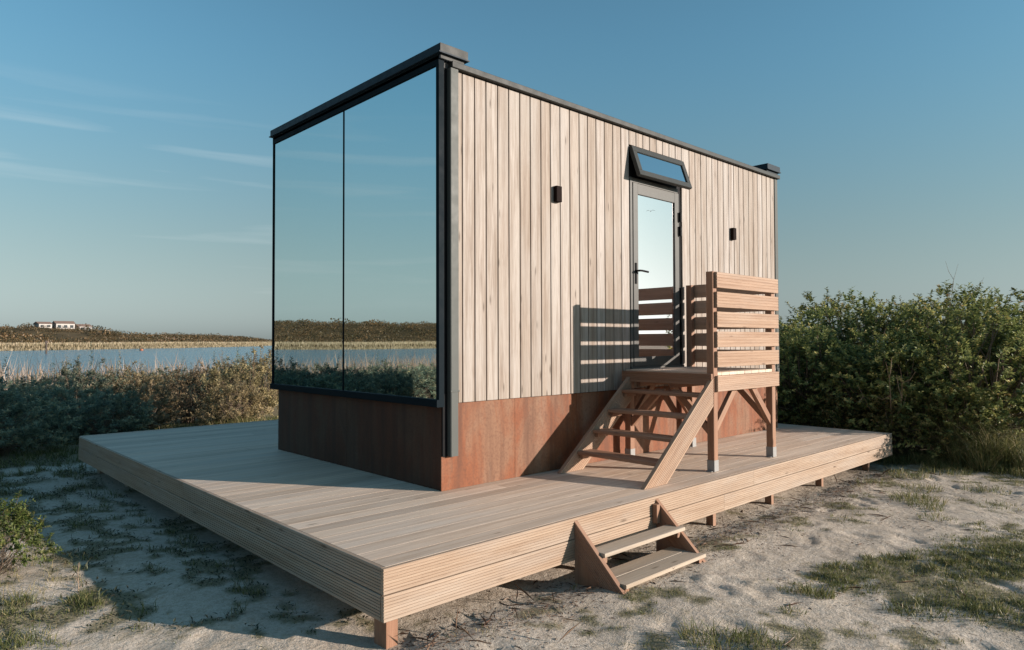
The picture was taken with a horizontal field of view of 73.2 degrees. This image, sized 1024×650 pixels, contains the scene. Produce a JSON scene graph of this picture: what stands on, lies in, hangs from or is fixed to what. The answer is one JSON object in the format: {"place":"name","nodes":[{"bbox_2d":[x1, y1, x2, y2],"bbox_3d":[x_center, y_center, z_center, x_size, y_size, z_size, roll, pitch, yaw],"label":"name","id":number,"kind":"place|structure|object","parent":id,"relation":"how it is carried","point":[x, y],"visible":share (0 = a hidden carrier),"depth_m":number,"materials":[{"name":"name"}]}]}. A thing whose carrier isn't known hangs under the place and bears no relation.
{"place":"outdoors","nodes":[
{"label":"outdoors","id":0,"kind":"place"},
{"bbox_2d":[0,346,271,385],"bbox_3d":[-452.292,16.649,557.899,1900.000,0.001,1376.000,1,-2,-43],"label":"water","id":1,"kind":"structure","parent":0,"point":[204,354],"depth_m":100.56,"materials":[{"name":"blue liquid"}]},
{"bbox_2d":[0,350,263,389],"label":"reeds","id":2,"kind":"object","parent":1,"relation":"in","point":[41,371],"visible":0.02,"depth_m":26.21,"materials":[{"name":"beige plant"}]},
{"bbox_2d":[0,327,1023,649],"bbox_3d":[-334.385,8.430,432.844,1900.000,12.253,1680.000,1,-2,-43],"label":"ground","id":3,"kind":"structure","parent":0,"point":[734,587],"depth_m":4.46,"materials":[{"name":"beige sand"}]},
{"bbox_2d":[0,388,36,449],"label":"buckthorn bush","id":4,"kind":"object","parent":3,"relation":"on","point":[21,420],"visible":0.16,"depth_m":10.96,"materials":[{"name":"green plant"}]},
{"bbox_2d":[0,377,41,393],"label":"buckthorn bush","id":5,"kind":"object","parent":3,"relation":"on","point":[15,383],"visible":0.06,"depth_m":20.26,"materials":[{"name":"green plant"}]},
{"bbox_2d":[0,378,43,419],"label":"buckthorn bush","id":6,"kind":"object","parent":3,"relation":"on","point":[11,387],"visible":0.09,"depth_m":13.36,"materials":[{"name":"green plant"}]},
{"bbox_2d":[0,490,63,574],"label":"shrub","id":7,"kind":"object","parent":3,"relation":"on","point":[17,521],"visible":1,"depth_m":4.71,"materials":[{"name":"green plant"}]},
{"bbox_2d":[0,357,82,455],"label":"buckthorn bush","id":8,"kind":"object","parent":3,"relation":"on","point":[15,408],"visible":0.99,"depth_m":10.25,"materials":[{"name":"green plant"}]},
{"bbox_2d":[33,322,52,327],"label":"beach house","id":9,"kind":"structure","parent":3,"relation":"on","point":[39,324],"depth_m":271.79,"materials":[{"name":"paint"}]},
{"bbox_2d":[0,365,110,448],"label":"buckthorn bush","id":10,"kind":"object","parent":3,"relation":"on","point":[53,403],"visible":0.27,"depth_m":11.75,"materials":[{"name":"green plant"}]},
{"bbox_2d":[11,363,110,407],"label":"buckthorn bush","id":11,"kind":"object","parent":3,"relation":"on","point":[43,379],"visible":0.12,"depth_m":15.76,"materials":[{"name":"green plant"}]},
{"bbox_2d":[52,321,75,328],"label":"beach house","id":12,"kind":"structure","parent":3,"relation":"on","point":[65,324],"depth_m":276.50,"materials":[{"name":"paint"}]},
{"bbox_2d":[76,562,81,591],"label":"dry stem","id":13,"kind":"object","parent":3,"relation":"on","point":[78,578],"visible":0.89,"depth_m":4.36,"materials":[{"name":"beige plant"}]},
{"bbox_2d":[75,324,92,329],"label":"beach house","id":14,"kind":"structure","parent":3,"relation":"on","point":[84,325],"depth_m":283.20,"materials":[{"name":"paint"}]},
{"bbox_2d":[32,366,142,431],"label":"buckthorn bush","id":15,"kind":"object","parent":3,"relation":"on","point":[90,390],"visible":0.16,"depth_m":13.35,"materials":[{"name":"green plant"}]},
{"bbox_2d":[42,342,145,418],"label":"buckthorn bush","id":16,"kind":"object","parent":3,"relation":"on","point":[79,381],"visible":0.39,"depth_m":14.69,"materials":[{"name":"green plant"}]},
{"bbox_2d":[64,374,126,396],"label":"buckthorn bush","id":17,"kind":"object","parent":3,"relation":"on","point":[94,379],"visible":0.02,"depth_m":17.97,"materials":[{"name":"green plant"}]},
{"bbox_2d":[37,387,155,437],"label":"buckthorn bush","id":18,"kind":"object","parent":3,"relation":"on","point":[141,414],"visible":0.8,"depth_m":12.17,"materials":[{"name":"green plant"}]},
{"bbox_2d":[105,364,147,382],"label":"buckthorn bush","id":19,"kind":"object","parent":3,"relation":"on","point":[126,375],"visible":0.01,"depth_m":20.60,"materials":[{"name":"green plant"}]},
{"bbox_2d":[106,361,157,412],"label":"buckthorn bush","id":20,"kind":"object","parent":3,"relation":"on","point":[116,377],"visible":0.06,"depth_m":17.24,"materials":[{"name":"green plant"}]},
{"bbox_2d":[78,371,190,430],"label":"buckthorn bush","id":21,"kind":"object","parent":3,"relation":"on","point":[166,400],"visible":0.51,"depth_m":13.44,"materials":[{"name":"green plant"}]},
{"bbox_2d":[0,323,271,343],"bbox_3d":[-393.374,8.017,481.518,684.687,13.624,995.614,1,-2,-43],"label":"dune scrub","id":22,"kind":"object","parent":3,"relation":"on","point":[148,337],"visible":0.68,"depth_m":269.40,"materials":[{"name":"plant"}]},
{"bbox_2d":[0,341,271,350],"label":"reeds","id":23,"kind":"object","parent":3,"relation":"on","point":[131,345],"visible":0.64,"depth_m":231.32,"materials":[{"name":"beige plant"}]},
{"bbox_2d":[98,352,180,415],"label":"buckthorn bush","id":24,"kind":"object","parent":3,"relation":"on","point":[137,381],"visible":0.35,"depth_m":15.59,"materials":[{"name":"green plant"}]},
{"bbox_2d":[124,356,203,408],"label":"buckthorn bush","id":25,"kind":"object","parent":3,"relation":"on","point":[161,371],"visible":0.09,"depth_m":18.35,"materials":[{"name":"green plant"}]},
{"bbox_2d":[149,357,229,423],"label":"buckthorn bush","id":26,"kind":"object","parent":3,"relation":"on","point":[189,381],"visible":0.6,"depth_m":14.79,"materials":[{"name":"green plant"}]},
{"bbox_2d":[150,369,231,413],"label":"buckthorn bush","id":27,"kind":"object","parent":3,"relation":"on","point":[190,390],"visible":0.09,"depth_m":17.51,"materials":[{"name":"green plant"}]},
{"bbox_2d":[184,351,246,403],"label":"buckthorn bush","id":28,"kind":"object","parent":3,"relation":"on","point":[216,370],"visible":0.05,"depth_m":19.05,"materials":[{"name":"green plant"}]},
{"bbox_2d":[182,366,271,425],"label":"buckthorn bush","id":29,"kind":"object","parent":3,"relation":"on","point":[228,410],"visible":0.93,"depth_m":13.76,"materials":[{"name":"green plant"}]},
{"bbox_2d":[207,347,263,389],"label":"buckthorn bush","id":30,"kind":"object","parent":3,"relation":"on","point":[237,362],"visible":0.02,"depth_m":20.76,"materials":[{"name":"green plant"}]},
{"bbox_2d":[194,349,277,418],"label":"buckthorn bush","id":31,"kind":"object","parent":3,"relation":"on","point":[256,381],"visible":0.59,"depth_m":14.93,"materials":[{"name":"green plant"}]},
{"bbox_2d":[209,343,277,413],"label":"buckthorn bush","id":32,"kind":"object","parent":3,"relation":"on","point":[255,363],"visible":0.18,"depth_m":16.80,"materials":[{"name":"green plant"}]},
{"bbox_2d":[232,363,271,401],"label":"buckthorn bush","id":33,"kind":"object","parent":3,"relation":"on","point":[251,374],"visible":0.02,"depth_m":18.67,"materials":[{"name":"green plant"}]},
{"bbox_2d":[78,420,891,648],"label":"timber deck","id":34,"kind":"structure","parent":3,"relation":"on","point":[385,553],"depth_m":5.33,"materials":[{"name":"beige wood"}]},
{"bbox_2d":[557,271,778,489],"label":"entrance stairs","id":35,"kind":"structure","parent":34,"relation":"on","point":[728,296],"depth_m":6.59,"materials":[{"name":"wood"}]},
{"bbox_2d":[574,499,705,594],"bbox_3d":[0.943,1.555,4.816,0.980,0.450,0.481,1,-2,-43],"label":"garden step","id":36,"kind":"object","parent":3,"relation":"on","point":[676,548],"visible":0.83,"depth_m":4.71,"materials":[{"name":"beige wood"}]},
{"bbox_2d":[397,468,1022,649],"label":"litter","id":37,"kind":"object","parent":3,"relation":"on","point":[553,598],"visible":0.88,"depth_m":4.59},
{"bbox_2d":[777,328,804,422],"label":"hedge shrub","id":38,"kind":"object","parent":3,"relation":"on","point":[796,361],"visible":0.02,"depth_m":10.97,"materials":[{"name":"green plant"}]},
{"bbox_2d":[777,384,813,424],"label":"hedge shrub","id":39,"kind":"object","parent":3,"relation":"on","point":[787,415],"visible":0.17,"depth_m":10.36,"materials":[{"name":"green plant"}]},
{"bbox_2d":[779,308,869,422],"bbox_3d":[5.121,0.799,12.759,2.547,2.222,3.331,5,-5,-74],"label":"hedge shrub","id":40,"kind":"object","parent":3,"relation":"on","point":[801,316],"visible":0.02,"depth_m":12.24,"materials":[{"name":"green plant"}]},
{"bbox_2d":[777,307,880,426],"bbox_3d":[4.498,0.859,10.818,2.494,2.230,2.327,-1,-2,37],"label":"hedge shrub","id":41,"kind":"object","parent":3,"relation":"on","point":[807,345],"visible":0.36,"depth_m":10.42,"materials":[{"name":"green plant"}]},
{"bbox_2d":[780,389,897,436],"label":"hedge shrub","id":42,"kind":"object","parent":3,"relation":"on","point":[830,398],"visible":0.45,"depth_m":9.82,"materials":[{"name":"green plant"}]},
{"bbox_2d":[784,287,908,393],"bbox_3d":[6.328,0.511,13.322,3.295,2.562,3.800,-1,-1,21],"label":"hedge shrub","id":43,"kind":"object","parent":3,"relation":"on","point":[802,307],"visible":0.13,"depth_m":13.24,"materials":[{"name":"green plant"}]},
{"bbox_2d":[796,286,960,426],"bbox_3d":[6.037,0.613,11.656,2.987,2.562,3.419,1,-2,-28],"label":"hedge shrub","id":44,"kind":"object","parent":3,"relation":"on","point":[867,331],"visible":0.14,"depth_m":11.47,"materials":[{"name":"green plant"}]},
{"bbox_2d":[790,323,983,438],"bbox_3d":[5.367,0.964,10.183,2.263,2.005,2.879,1,-2,-28],"label":"hedge shrub","id":45,"kind":"object","parent":3,"relation":"on","point":[882,352],"visible":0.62,"depth_m":9.80,"materials":[{"name":"green plant"}]},
{"bbox_2d":[835,376,963,462],"bbox_3d":[5.407,1.303,9.468,1.595,1.242,1.572,0,-1,-27],"label":"hedge shrub","id":46,"kind":"object","parent":3,"relation":"on","point":[899,435],"visible":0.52,"depth_m":9.29,"materials":[{"name":"green plant"}]},
{"bbox_2d":[856,345,944,456],"bbox_3d":[5.312,1.062,9.476,1.460,1.594,0.990,1,-2,-43],"label":"bare bush","id":47,"kind":"object","parent":3,"relation":"on","point":[891,397],"visible":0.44,"depth_m":9.29,"materials":[{"name":"brown plant"}]},
{"bbox_2d":[837,282,1013,383],"bbox_3d":[7.296,0.505,12.418,3.459,2.543,3.375,-1,-1,24],"label":"hedge shrub","id":48,"kind":"object","parent":3,"relation":"on","point":[930,303],"visible":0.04,"depth_m":12.29,"materials":[{"name":"green plant"}]},
{"bbox_2d":[840,280,1023,414],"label":"hedge shrub","id":49,"kind":"object","parent":3,"relation":"on","point":[997,347],"visible":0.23,"depth_m":10.31,"materials":[{"name":"green plant"}]},
{"bbox_2d":[861,281,1023,449],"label":"hedge shrub","id":50,"kind":"object","parent":3,"relation":"on","point":[1012,336],"visible":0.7,"depth_m":9.22,"materials":[{"name":"green plant"}]},
{"bbox_2d":[878,405,1023,472],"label":"tall grass","id":51,"kind":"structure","parent":3,"relation":"on","point":[1012,450],"depth_m":8.50,"materials":[{"name":"green plant"}]},
{"bbox_2d":[889,379,1023,459],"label":"hedge shrub","id":52,"kind":"object","parent":3,"relation":"on","point":[966,397],"visible":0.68,"depth_m":8.89,"materials":[{"name":"green plant"}]},
{"bbox_2d":[931,261,982,359],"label":"bare bush","id":53,"kind":"object","parent":3,"relation":"on","point":[949,307],"visible":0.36,"depth_m":10.76,"materials":[{"name":"brown plant"}]},
{"bbox_2d":[947,287,1023,391],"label":"hedge shrub","id":54,"kind":"object","parent":3,"relation":"on","point":[1015,293],"visible":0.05,"depth_m":11.02,"materials":[{"name":"green plant"}]},
{"bbox_2d":[949,319,1023,419],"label":"hedge shrub","id":55,"kind":"object","parent":3,"relation":"on","point":[986,344],"visible":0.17,"depth_m":10.10,"materials":[{"name":"green plant"}]},
{"bbox_2d":[0,412,1023,649],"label":"grass","id":56,"kind":"structure","parent":0,"point":[935,463],"depth_m":4.79,"materials":[{"name":"green plant"}]},
{"bbox_2d":[0,0,1023,341],"label":"sky","id":57,"kind":"structure","parent":0,"point":[136,147],"materials":[{"name":"blue"}]},
{"bbox_2d":[269,42,780,490],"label":"tiny house","id":58,"kind":"structure","parent":0,"point":[480,277],"depth_m":6.44,"materials":[{"name":"beige wood"}]},
{"bbox_2d":[270,55,443,407],"bbox_3d":[-1.627,-0.728,6.634,0.075,2.825,3.078,1,-2,-43],"label":"window","id":59,"kind":"structure","parent":58,"relation":"in","point":[358,214],"depth_m":6.33,"materials":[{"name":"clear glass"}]},
{"bbox_2d":[632,182,681,365],"bbox_3d":[1.611,-0.528,7.541,0.899,1.938,0.131,1,-2,-43],"label":"door","id":60,"kind":"structure","parent":58,"relation":"in","point":[656,216],"depth_m":7.53,"materials":[{"name":"glass"}]}
]}

